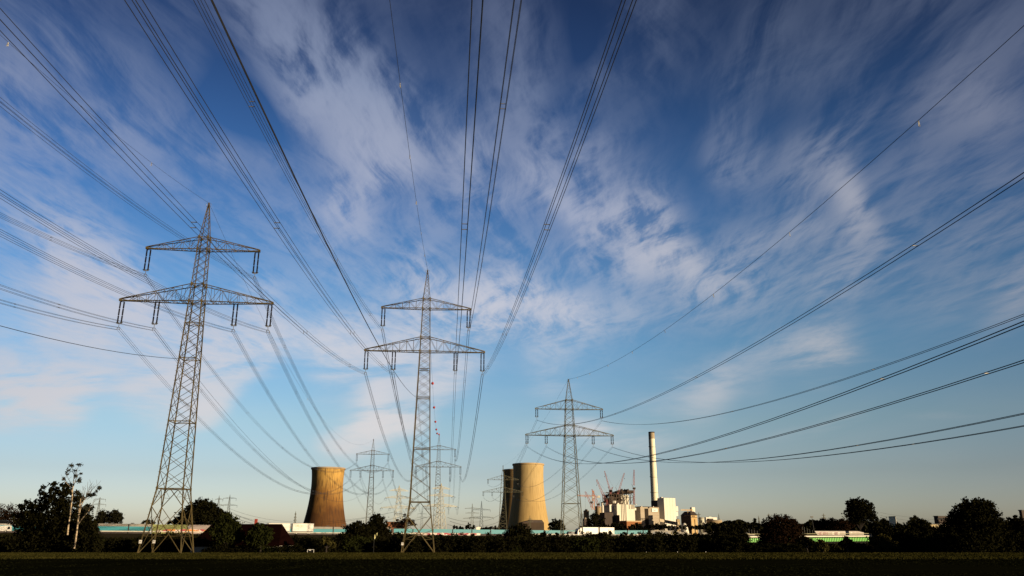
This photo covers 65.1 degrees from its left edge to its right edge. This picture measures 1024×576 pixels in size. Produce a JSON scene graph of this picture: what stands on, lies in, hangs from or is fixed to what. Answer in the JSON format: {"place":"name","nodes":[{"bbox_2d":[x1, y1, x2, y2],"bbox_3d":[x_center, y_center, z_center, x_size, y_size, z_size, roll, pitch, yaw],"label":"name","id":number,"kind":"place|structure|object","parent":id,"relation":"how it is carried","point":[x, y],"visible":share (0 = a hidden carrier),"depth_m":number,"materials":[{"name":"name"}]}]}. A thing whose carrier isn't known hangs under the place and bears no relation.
{"place":"outdoors","nodes":[
{"label":"outdoors","id":0,"kind":"place"},
{"bbox_2d":[152,524,209,533],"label":"graffiti wall","id":1,"kind":"structure","parent":0,"point":[199,527],"depth_m":295.98,"materials":[{"name":"multicoloured paint"}]},
{"bbox_2d":[188,519,293,552],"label":"house","id":2,"kind":"structure","parent":0,"point":[281,535],"depth_m":160.96,"materials":[{"name":"red tile"}]},
{"bbox_2d":[0,533,636,538],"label":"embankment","id":3,"kind":"structure","parent":0,"point":[117,535],"depth_m":261.80,"materials":[{"name":"green plant"}]},
{"bbox_2d":[0,523,150,533],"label":"noise barrier","id":4,"kind":"object","parent":3,"relation":"on","point":[121,527],"visible":0.24,"depth_m":287.26,"materials":[{"name":"teal paint"}]},
{"bbox_2d":[288,526,390,534],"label":"noise barrier","id":5,"kind":"object","parent":3,"relation":"on","point":[328,529],"visible":0.19,"depth_m":318.57,"materials":[{"name":"teal paint"}]},
{"bbox_2d":[0,532,989,552],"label":"undergrowth","id":6,"kind":"object","parent":3,"relation":"on","point":[834,548],"visible":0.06,"depth_m":197.57,"materials":[{"name":"green plant"}]},
{"bbox_2d":[392,529,647,535],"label":"noise barrier","id":7,"kind":"object","parent":3,"relation":"on","point":[492,532],"visible":0.3,"depth_m":347.39,"materials":[{"name":"teal paint"}]},
{"bbox_2d":[749,533,871,543],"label":"bridge","id":8,"kind":"structure","parent":3,"relation":"on","point":[832,539],"depth_m":397.40,"materials":[{"name":"paint"}]},
{"bbox_2d":[0,553,1023,575],"bbox_3d":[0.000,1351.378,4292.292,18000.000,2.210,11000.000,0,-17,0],"label":"ground","id":9,"kind":"structure","parent":0,"point":[892,568],"depth_m":60.14,"materials":[{"name":"green plant"}]},
{"bbox_2d":[0,503,26,522],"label":"tree","id":10,"kind":"object","parent":9,"relation":"on","point":[5,514],"visible":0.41,"depth_m":287.79,"materials":[{"name":"green plant"}]},
{"bbox_2d":[2,481,98,552],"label":"tree","id":11,"kind":"object","parent":9,"relation":"on","point":[38,530],"visible":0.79,"depth_m":142.37,"materials":[{"name":"green plant"}]},
{"bbox_2d":[62,463,82,534],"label":"birch tree","id":12,"kind":"object","parent":9,"relation":"on","point":[79,479],"visible":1,"depth_m":136.44,"materials":[{"name":"white plant"}]},
{"bbox_2d":[62,517,104,552],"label":"bush","id":13,"kind":"object","parent":9,"relation":"on","point":[88,538],"visible":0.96,"depth_m":138.69,"materials":[{"name":"green plant"}]},
{"bbox_2d":[73,479,101,548],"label":"birch tree","id":14,"kind":"object","parent":9,"relation":"on","point":[90,494],"visible":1,"depth_m":135.02,"materials":[{"name":"white plant"}]},
{"bbox_2d":[95,509,111,523],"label":"tree","id":15,"kind":"object","parent":9,"relation":"on","point":[102,516],"visible":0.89,"depth_m":421.71,"materials":[{"name":"green plant"}]},
{"bbox_2d":[107,508,123,523],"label":"tree","id":16,"kind":"object","parent":9,"relation":"on","point":[116,517],"visible":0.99,"depth_m":422.32,"materials":[{"name":"green plant"}]},
{"bbox_2d":[101,536,135,552],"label":"bush","id":17,"kind":"object","parent":9,"relation":"on","point":[119,545],"visible":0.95,"depth_m":167.96,"materials":[{"name":"green plant"}]},
{"bbox_2d":[123,537,151,552],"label":"bush","id":18,"kind":"object","parent":9,"relation":"on","point":[135,548],"visible":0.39,"depth_m":179.51,"materials":[{"name":"green plant"}]},
{"bbox_2d":[155,531,179,552],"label":"bush","id":19,"kind":"object","parent":9,"relation":"on","point":[162,546],"visible":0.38,"depth_m":174.26,"materials":[{"name":"green plant"}]},
{"bbox_2d":[166,536,195,551],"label":"bush","id":20,"kind":"object","parent":9,"relation":"on","point":[186,548],"visible":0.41,"depth_m":162.74,"materials":[{"name":"green plant"}]},
{"bbox_2d":[116,202,273,552],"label":"pylon","id":21,"kind":"object","parent":9,"relation":"on","point":[205,285],"visible":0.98,"depth_m":132.71,"materials":[{"name":"metal"}]},
{"bbox_2d":[0,214,143,276],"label":"conductor bundle","id":22,"kind":"object","parent":21,"relation":"attached to","point":[66,244],"visible":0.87,"depth_m":109.80,"materials":[{"name":"metal"}]},
{"bbox_2d":[0,284,154,330],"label":"conductor bundle","id":23,"kind":"object","parent":21,"relation":"attached to","point":[71,308],"visible":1,"depth_m":106.59,"materials":[{"name":"metal"}]},
{"bbox_2d":[0,229,233,331],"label":"conductor bundle","id":24,"kind":"object","parent":21,"relation":"attached to","point":[104,281],"visible":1,"depth_m":89.31,"materials":[{"name":"metal"}]},
{"bbox_2d":[0,97,254,278],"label":"conductor bundle","id":25,"kind":"object","parent":21,"relation":"attached to","point":[113,186],"visible":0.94,"depth_m":85.02,"materials":[{"name":"metal"}]},
{"bbox_2d":[0,190,265,332],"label":"conductor bundle","id":26,"kind":"object","parent":21,"relation":"attached to","point":[117,261],"visible":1,"depth_m":80.40,"materials":[{"name":"metal"}]},
{"bbox_2d":[117,328,348,494],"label":"conductor bundle","id":27,"kind":"object","parent":21,"relation":"hanging from","point":[218,437],"visible":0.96,"depth_m":197.08,"materials":[{"name":"metal"}]},
{"bbox_2d":[144,275,355,472],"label":"conductor bundle","id":28,"kind":"object","parent":21,"relation":"attached to","point":[228,388],"visible":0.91,"depth_m":181.73,"materials":[{"name":"metal"}]},
{"bbox_2d":[154,328,356,494],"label":"conductor bundle","id":29,"kind":"object","parent":21,"relation":"hanging from","point":[235,428],"visible":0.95,"depth_m":184.60,"materials":[{"name":"metal"}]},
{"bbox_2d":[232,330,379,494],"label":"conductor bundle","id":30,"kind":"object","parent":21,"relation":"hanging from","point":[283,415],"visible":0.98,"depth_m":171.22,"materials":[{"name":"metal"}]},
{"bbox_2d":[253,279,387,472],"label":"conductor bundle","id":31,"kind":"object","parent":21,"relation":"hanging from","point":[296,368],"visible":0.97,"depth_m":172.88,"materials":[{"name":"metal"}]},
{"bbox_2d":[267,331,391,494],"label":"conductor bundle","id":32,"kind":"object","parent":21,"relation":"hanging from","point":[309,415],"visible":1,"depth_m":172.80,"materials":[{"name":"metal"}]},
{"bbox_2d":[167,497,226,527],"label":"tree","id":33,"kind":"object","parent":9,"relation":"on","point":[205,512],"visible":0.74,"depth_m":353.82,"materials":[{"name":"green plant"}]},
{"bbox_2d":[206,511,246,549],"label":"tree","id":34,"kind":"object","parent":9,"relation":"on","point":[227,527],"visible":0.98,"depth_m":152.48,"materials":[{"name":"green plant"}]},
{"bbox_2d":[242,522,274,552],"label":"tree","id":35,"kind":"object","parent":9,"relation":"on","point":[259,534],"visible":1,"depth_m":150.29,"materials":[{"name":"green plant"}]},
{"bbox_2d":[272,545,303,552],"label":"bush","id":36,"kind":"object","parent":9,"relation":"on","point":[291,548],"visible":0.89,"depth_m":151.16,"materials":[{"name":"green plant"}]},
{"bbox_2d":[294,536,332,552],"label":"bush","id":37,"kind":"object","parent":9,"relation":"on","point":[308,543],"visible":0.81,"depth_m":159.99,"materials":[{"name":"green plant"}]},
{"bbox_2d":[303,467,345,526],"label":"cooling tower","id":38,"kind":"structure","parent":9,"relation":"on","point":[322,512],"depth_m":1254.35,"materials":[{"name":"brown concrete"}]},
{"bbox_2d":[328,533,354,552],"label":"bush","id":39,"kind":"object","parent":9,"relation":"on","point":[338,547],"visible":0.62,"depth_m":181.07,"materials":[{"name":"green plant"}]},
{"bbox_2d":[335,520,376,541],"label":"tree","id":40,"kind":"object","parent":9,"relation":"on","point":[359,527],"visible":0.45,"depth_m":195.08,"materials":[{"name":"green plant"}]},
{"bbox_2d":[341,534,375,552],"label":"bush","id":41,"kind":"object","parent":9,"relation":"on","point":[355,542],"visible":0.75,"depth_m":180.79,"materials":[{"name":"green plant"}]},
{"bbox_2d":[358,537,384,551],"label":"bush","id":42,"kind":"object","parent":9,"relation":"on","point":[366,546],"visible":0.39,"depth_m":166.18,"materials":[{"name":"green plant"}]},
{"bbox_2d":[350,439,393,523],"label":"pylon","id":43,"kind":"object","parent":9,"relation":"on","point":[371,454],"visible":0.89,"depth_m":461.19,"materials":[{"name":"metal"}]},
{"bbox_2d":[366,512,392,537],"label":"conifer","id":44,"kind":"object","parent":9,"relation":"on","point":[379,526],"visible":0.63,"depth_m":204.73,"materials":[{"name":"green plant"}]},
{"bbox_2d":[370,535,397,552],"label":"bush","id":45,"kind":"object","parent":9,"relation":"on","point":[387,544],"visible":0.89,"depth_m":162.03,"materials":[{"name":"green plant"}]},
{"bbox_2d":[391,534,424,551],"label":"bush","id":46,"kind":"object","parent":9,"relation":"on","point":[414,546],"visible":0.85,"depth_m":160.19,"materials":[{"name":"green plant"}]},
{"bbox_2d":[363,270,484,552],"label":"pylon","id":47,"kind":"object","parent":9,"relation":"on","point":[417,396],"visible":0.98,"depth_m":166.61,"materials":[{"name":"metal"}]},
{"bbox_2d":[0,8,366,372],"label":"conductor bundle","id":48,"kind":"object","parent":47,"relation":"hanging from","point":[144,173],"visible":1,"depth_m":44.01,"materials":[{"name":"metal"}]},
{"bbox_2d":[124,0,393,374],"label":"conductor bundle","id":49,"kind":"object","parent":47,"relation":"hanging from","point":[228,148],"visible":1,"depth_m":40.75,"materials":[{"name":"metal"}]},
{"bbox_2d":[193,0,380,327],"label":"conductor bundle","id":50,"kind":"object","parent":47,"relation":"hanging from","point":[268,133],"visible":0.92,"depth_m":59.75,"materials":[{"name":"metal"}]},
{"bbox_2d":[211,0,416,397],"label":"earth wire","id":51,"kind":"object","parent":47,"relation":"attached to","point":[229,38],"visible":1,"depth_m":30.80,"materials":[{"name":"metal"}]},
{"bbox_2d":[454,0,483,372],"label":"conductor bundle","id":52,"kind":"object","parent":47,"relation":"hanging from","point":[472,150],"visible":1,"depth_m":40.97,"materials":[{"name":"metal"}]},
{"bbox_2d":[467,0,521,332],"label":"conductor bundle","id":53,"kind":"object","parent":47,"relation":"hanging from","point":[496,134],"visible":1,"depth_m":59.75,"materials":[{"name":"metal"}]},
{"bbox_2d":[483,0,636,373],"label":"conductor bundle","id":54,"kind":"object","parent":47,"relation":"hanging from","point":[573,148],"visible":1,"depth_m":40.74,"materials":[{"name":"metal"}]},
{"bbox_2d":[415,435,460,528],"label":"pylon","id":55,"kind":"object","parent":9,"relation":"on","point":[445,464],"visible":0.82,"depth_m":437.12,"materials":[{"name":"metal"}]},
{"bbox_2d":[422,535,457,551],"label":"bush","id":56,"kind":"object","parent":9,"relation":"on","point":[441,544],"visible":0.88,"depth_m":175.21,"materials":[{"name":"green plant"}]},
{"bbox_2d":[424,483,455,528],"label":"tension pylon","id":57,"kind":"object","parent":9,"relation":"on","point":[442,493],"visible":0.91,"depth_m":851.12,"materials":[{"name":"metal"}]},
{"bbox_2d":[455,536,485,552],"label":"bush","id":58,"kind":"object","parent":9,"relation":"on","point":[474,546],"visible":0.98,"depth_m":181.26,"materials":[{"name":"green plant"}]},
{"bbox_2d":[460,532,499,552],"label":"bush","id":59,"kind":"object","parent":9,"relation":"on","point":[485,540],"visible":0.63,"depth_m":182.47,"materials":[{"name":"green plant"}]},
{"bbox_2d":[483,537,520,552],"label":"bush","id":60,"kind":"object","parent":9,"relation":"on","point":[505,545],"visible":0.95,"depth_m":161.40,"materials":[{"name":"green plant"}]},
{"bbox_2d":[487,466,522,529],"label":"pylon","id":61,"kind":"object","parent":9,"relation":"on","point":[502,475],"visible":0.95,"depth_m":541.04,"materials":[{"name":"metal"}]},
{"bbox_2d":[498,469,512,529],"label":"cooling tower","id":62,"kind":"structure","parent":9,"relation":"on","point":[507,485],"depth_m":1425.21,"materials":[{"name":"concrete"}]},
{"bbox_2d":[0,552,1023,559],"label":"grass margin","id":63,"kind":"object","parent":9,"relation":"on","point":[533,555],"depth_m":101.35,"materials":[{"name":"green plant"}]},
{"bbox_2d":[502,523,535,539],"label":"bush","id":64,"kind":"object","parent":9,"relation":"on","point":[523,530],"visible":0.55,"depth_m":211.32,"materials":[{"name":"green plant"}]},
{"bbox_2d":[508,463,549,529],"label":"cooling tower","id":65,"kind":"structure","parent":9,"relation":"on","point":[522,510],"depth_m":1269.62,"materials":[{"name":"concrete"}]},
{"bbox_2d":[519,520,543,529],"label":"hall","id":66,"kind":"structure","parent":9,"relation":"on","point":[537,524],"depth_m":1209.18,"materials":[{"name":"grey concrete"}]},
{"bbox_2d":[516,534,547,552],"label":"bush","id":67,"kind":"object","parent":9,"relation":"on","point":[536,545],"visible":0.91,"depth_m":169.31,"materials":[{"name":"green plant"}]},
{"bbox_2d":[546,534,577,552],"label":"bush","id":68,"kind":"object","parent":9,"relation":"on","point":[560,543],"visible":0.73,"depth_m":186.04,"materials":[{"name":"green plant"}]},
{"bbox_2d":[525,379,613,536],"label":"pylon","id":69,"kind":"object","parent":9,"relation":"on","point":[574,426],"visible":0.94,"depth_m":247.17,"materials":[{"name":"metal"}]},
{"bbox_2d":[526,321,1023,463],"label":"conductor bundle","id":70,"kind":"object","parent":69,"relation":"attached to","point":[837,394],"visible":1,"depth_m":50.33,"materials":[{"name":"metal"}]},
{"bbox_2d":[537,172,1023,424],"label":"conductor bundle","id":71,"kind":"object","parent":69,"relation":"attached to","point":[839,291],"visible":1,"depth_m":55.52,"materials":[{"name":"metal"}]},
{"bbox_2d":[548,360,1023,463],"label":"conductor bundle","id":72,"kind":"object","parent":69,"relation":"hanging from","point":[985,373],"visible":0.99,"depth_m":59.48,"materials":[{"name":"metal"}]},
{"bbox_2d":[572,26,1022,378],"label":"earth wire","id":73,"kind":"object","parent":69,"relation":"attached to","point":[840,188],"visible":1,"depth_m":73.97,"materials":[{"name":"metal"}]},
{"bbox_2d":[596,413,1023,462],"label":"conductor bundle","id":74,"kind":"object","parent":69,"relation":"hanging from","point":[859,444],"visible":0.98,"depth_m":81.82,"materials":[{"name":"metal"}]},
{"bbox_2d":[604,314,1022,424],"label":"conductor bundle","id":75,"kind":"object","parent":69,"relation":"hanging from","point":[853,375],"visible":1,"depth_m":88.30,"materials":[{"name":"metal"}]},
{"bbox_2d":[612,425,1023,462],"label":"conductor bundle","id":76,"kind":"object","parent":69,"relation":"hanging from","point":[867,450],"visible":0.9,"depth_m":90.15,"materials":[{"name":"metal"}]},
{"bbox_2d":[569,535,600,552],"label":"bush","id":77,"kind":"object","parent":9,"relation":"on","point":[583,545],"visible":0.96,"depth_m":168.07,"materials":[{"name":"green plant"}]},
{"bbox_2d":[586,511,606,527],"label":"tree","id":78,"kind":"object","parent":9,"relation":"on","point":[593,520],"visible":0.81,"depth_m":959.53,"materials":[{"name":"green plant"}]},
{"bbox_2d":[593,535,614,552],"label":"bush","id":79,"kind":"object","parent":9,"relation":"on","point":[603,546],"visible":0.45,"depth_m":176.80,"materials":[{"name":"green plant"}]},
{"bbox_2d":[600,503,636,525],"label":"boiler house","id":80,"kind":"structure","parent":9,"relation":"on","point":[617,513],"depth_m":1354.32,"materials":[{"name":"white metal"}]},
{"bbox_2d":[602,489,633,504],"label":"steelwork","id":81,"kind":"object","parent":80,"relation":"on","point":[616,498],"visible":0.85,"depth_m":1388.84,"materials":[{"name":"metal"}]},
{"bbox_2d":[635,506,659,529],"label":"turbine hall","id":82,"kind":"structure","parent":9,"relation":"on","point":[646,515],"depth_m":1403.51,"materials":[{"name":"white paint"}]},
{"bbox_2d":[630,531,668,552],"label":"bush","id":83,"kind":"object","parent":9,"relation":"on","point":[647,545],"visible":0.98,"depth_m":189.01,"materials":[{"name":"green plant"}]},
{"bbox_2d":[648,432,657,500],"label":"chimney","id":84,"kind":"object","parent":9,"relation":"on","point":[653,480],"visible":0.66,"depth_m":1561.76,"materials":[{"name":"concrete"}]},
{"bbox_2d":[651,497,677,530],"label":"filter block","id":85,"kind":"structure","parent":9,"relation":"on","point":[668,508],"depth_m":1433.98,"materials":[{"name":"metal"}]},
{"bbox_2d":[661,533,698,552],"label":"bush","id":86,"kind":"object","parent":9,"relation":"on","point":[684,545],"visible":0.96,"depth_m":190.53,"materials":[{"name":"green plant"}]},
{"bbox_2d":[680,507,697,534],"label":"hopper building","id":87,"kind":"structure","parent":9,"relation":"on","point":[689,517],"depth_m":1351.47,"materials":[{"name":"beige concrete"}]},
{"bbox_2d":[705,521,751,543],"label":"tree","id":88,"kind":"object","parent":9,"relation":"on","point":[731,529],"visible":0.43,"depth_m":223.80,"materials":[{"name":"green plant"}]},
{"bbox_2d":[711,531,750,552],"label":"bush","id":89,"kind":"object","parent":9,"relation":"on","point":[720,542],"visible":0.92,"depth_m":192.09,"materials":[{"name":"green plant"}]},
{"bbox_2d":[743,542,774,552],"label":"bush","id":90,"kind":"object","parent":9,"relation":"on","point":[750,547],"visible":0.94,"depth_m":178.61,"materials":[{"name":"green plant"}]},
{"bbox_2d":[750,513,805,544],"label":"tree","id":91,"kind":"object","parent":9,"relation":"on","point":[776,529],"visible":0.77,"depth_m":203.44,"materials":[{"name":"green plant"}]},
{"bbox_2d":[795,535,815,551],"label":"bush","id":92,"kind":"object","parent":9,"relation":"on","point":[805,540],"visible":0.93,"depth_m":180.62,"materials":[{"name":"green plant"}]},
{"bbox_2d":[705,519,933,534],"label":"wood","id":93,"kind":"object","parent":9,"relation":"on","point":[807,525],"visible":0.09,"depth_m":596.15,"materials":[{"name":"green plant"}]},
{"bbox_2d":[813,539,829,551],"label":"bush","id":94,"kind":"object","parent":9,"relation":"on","point":[821,545],"visible":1,"depth_m":161.47,"materials":[{"name":"green plant"}]},
{"bbox_2d":[811,517,857,530],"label":"tree","id":95,"kind":"object","parent":9,"relation":"on","point":[823,524],"visible":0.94,"depth_m":535.41,"materials":[{"name":"green plant"}]},
{"bbox_2d":[841,496,879,531],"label":"tree","id":96,"kind":"object","parent":9,"relation":"on","point":[858,511],"visible":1,"depth_m":517.36,"materials":[{"name":"green plant"}]},
{"bbox_2d":[868,533,900,552],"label":"bush","id":97,"kind":"object","parent":9,"relation":"on","point":[884,544],"visible":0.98,"depth_m":185.16,"materials":[{"name":"green plant"}]},
{"bbox_2d":[866,522,903,551],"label":"tree","id":98,"kind":"object","parent":9,"relation":"on","point":[886,529],"visible":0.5,"depth_m":195.01,"materials":[{"name":"green plant"}]},
{"bbox_2d":[890,523,920,552],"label":"tree","id":99,"kind":"object","parent":9,"relation":"on","point":[903,533],"visible":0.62,"depth_m":193.83,"materials":[{"name":"green plant"}]},
{"bbox_2d":[899,521,925,552],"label":"tree","id":100,"kind":"object","parent":9,"relation":"on","point":[913,529],"visible":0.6,"depth_m":194.25,"materials":[{"name":"green plant"}]},
{"bbox_2d":[912,518,935,552],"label":"tree","id":101,"kind":"object","parent":9,"relation":"on","point":[926,527],"visible":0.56,"depth_m":194.88,"materials":[{"name":"green plant"}]},
{"bbox_2d":[933,496,1010,551],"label":"tree","id":102,"kind":"object","parent":9,"relation":"on","point":[974,524],"visible":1,"depth_m":170.70,"materials":[{"name":"green plant"}]},
{"bbox_2d":[980,535,1017,552],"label":"bush","id":103,"kind":"object","parent":9,"relation":"on","point":[1010,546],"visible":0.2,"depth_m":174.84,"materials":[{"name":"green plant"}]},
{"bbox_2d":[995,515,1023,552],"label":"tree","id":104,"kind":"object","parent":9,"relation":"on","point":[1015,529],"visible":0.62,"depth_m":179.77,"materials":[{"name":"green plant"}]},
{"bbox_2d":[0,0,1023,533],"label":"sky","id":105,"kind":"structure","parent":0,"point":[717,127],"materials":[{"name":"blue"}]},
{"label":"motorway","id":106,"kind":"structure","parent":0,"visible":0},
{"bbox_2d":[291,523,313,534],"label":"box trailer","id":107,"kind":"object","parent":106,"relation":"on","point":[302,527],"visible":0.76,"depth_m":290.64,"materials":[{"name":"white paint"}]},
{"bbox_2d":[815,531,871,534],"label":"ramp wall","id":108,"kind":"structure","parent":106,"relation":"on","point":[840,532],"depth_m":412.62,"materials":[{"name":"concrete"}]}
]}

